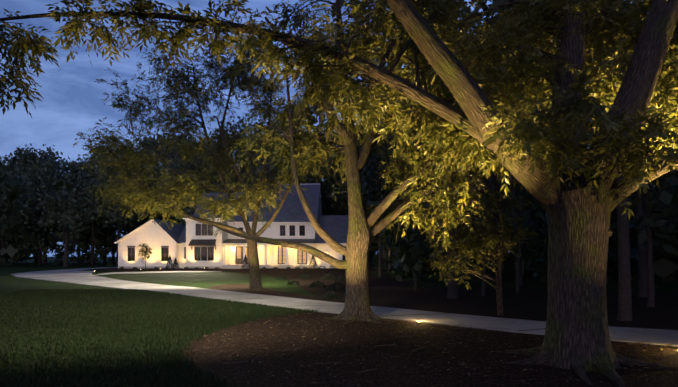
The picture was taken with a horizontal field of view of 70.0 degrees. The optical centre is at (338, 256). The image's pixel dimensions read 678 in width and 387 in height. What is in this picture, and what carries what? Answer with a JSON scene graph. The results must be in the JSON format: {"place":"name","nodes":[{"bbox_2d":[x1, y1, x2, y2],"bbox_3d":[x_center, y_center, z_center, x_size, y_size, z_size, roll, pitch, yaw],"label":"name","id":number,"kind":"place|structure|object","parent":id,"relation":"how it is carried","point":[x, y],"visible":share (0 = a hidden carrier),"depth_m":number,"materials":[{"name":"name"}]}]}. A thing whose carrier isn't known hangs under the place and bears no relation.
{"place":"outdoors","nodes":[
{"label":"outdoors","id":0,"kind":"place"},
{"bbox_2d":[0,0,647,256],"label":"sky","id":1,"kind":"structure","parent":0,"point":[72,103],"materials":[{"name":"blue"}]},
{"bbox_2d":[0,257,677,386],"bbox_3d":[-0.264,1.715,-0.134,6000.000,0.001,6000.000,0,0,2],"label":"ground","id":2,"kind":"structure","parent":0,"point":[9,282],"depth_m":30.72,"materials":[{"name":"green plant"}]},
{"bbox_2d":[96,271,221,274],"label":"walkway","id":3,"kind":"structure","parent":2,"relation":"on","point":[153,272],"depth_m":50.88,"materials":[{"name":"concrete"}]},
{"bbox_2d":[0,289,317,386],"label":"grass","id":4,"kind":"structure","parent":2,"relation":"on","point":[62,301],"depth_m":10.85,"materials":[{"name":"green plant"}]},
{"bbox_2d":[73,30,338,290],"bbox_3d":[-6.579,-4.816,24.618,13.242,13.225,6.351,0,0,2],"label":"tree","id":5,"kind":"object","parent":2,"relation":"on","point":[127,163],"visible":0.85,"depth_m":24.09,"materials":[{"name":"green plant"}]},
{"bbox_2d":[114,184,348,268],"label":"house","id":6,"kind":"structure","parent":2,"relation":"on","point":[189,244],"depth_m":61.67,"materials":[{"name":"white paint"}]},
{"bbox_2d":[79,266,387,270],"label":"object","id":7,"kind":"object","parent":2,"relation":"on","point":[371,268],"visible":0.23,"depth_m":57.18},
{"bbox_2d":[137,243,152,268],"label":"small tree","id":8,"kind":"object","parent":7,"relation":"on","point":[145,251],"visible":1,"depth_m":58.63,"materials":[{"name":"green plant"}]},
{"bbox_2d":[209,284,317,299],"bbox_3d":[-4.467,1.707,24.200,3.144,0.001,12.831,0,0,-25],"label":"mulch ring","id":9,"kind":"object","parent":2,"relation":"on","point":[243,288],"visible":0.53,"depth_m":23.59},
{"bbox_2d":[0,115,543,266],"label":"woods","id":10,"kind":"object","parent":2,"relation":"on","point":[75,176],"depth_m":86.69,"materials":[{"name":"green plant"}]},
{"bbox_2d":[0,152,661,266],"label":"background trees","id":11,"kind":"object","parent":2,"relation":"on","point":[10,251],"depth_m":93.08,"materials":[{"name":"green plant"}]},
{"bbox_2d":[0,0,677,386],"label":"tree","id":12,"kind":"object","parent":2,"relation":"on","point":[570,188],"visible":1,"depth_m":7.47,"materials":[{"name":"green plant"}]},
{"bbox_2d":[205,0,551,323],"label":"tree","id":13,"kind":"object","parent":2,"relation":"on","point":[361,234],"visible":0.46,"depth_m":13.02,"materials":[{"name":"green plant"}]},
{"bbox_2d":[180,312,677,386],"bbox_3d":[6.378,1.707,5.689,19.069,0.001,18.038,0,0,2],"label":"mulch bed","id":14,"kind":"object","parent":2,"relation":"on","point":[466,378],"visible":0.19,"depth_m":8.18,"materials":[{"name":"brown wood"}]},
{"bbox_2d":[231,271,677,329],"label":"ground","id":15,"kind":"structure","parent":2,"relation":"on","point":[385,291],"depth_m":18.77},
{"bbox_2d":[106,255,345,299],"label":"shrub leaves","id":16,"kind":"object","parent":15,"relation":"on","point":[333,295],"visible":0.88,"depth_m":35.51,"materials":[{"name":"green plant"}]},
{"bbox_2d":[425,174,540,314],"bbox_3d":[4.192,-1.258,14.353,3.339,6.057,2.737,0,0,2],"label":"tree","id":17,"kind":"object","parent":2,"relation":"on","point":[470,246],"visible":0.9,"depth_m":14.14,"materials":[{"name":"green plant"}]},
{"bbox_2d":[317,0,677,320],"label":"woods","id":18,"kind":"object","parent":2,"relation":"on","point":[534,250],"depth_m":24.59,"materials":[{"name":"green plant"}]},
{"bbox_2d":[11,267,677,346],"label":"driveway","id":19,"kind":"structure","parent":0,"point":[663,337],"depth_m":15.34,"materials":[{"name":"concrete"}]},
{"bbox_2d":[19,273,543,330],"bbox_3d":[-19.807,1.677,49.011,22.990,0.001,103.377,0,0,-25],"label":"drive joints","id":20,"kind":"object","parent":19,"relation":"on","point":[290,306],"visible":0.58,"depth_m":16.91,"materials":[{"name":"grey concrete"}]}
]}

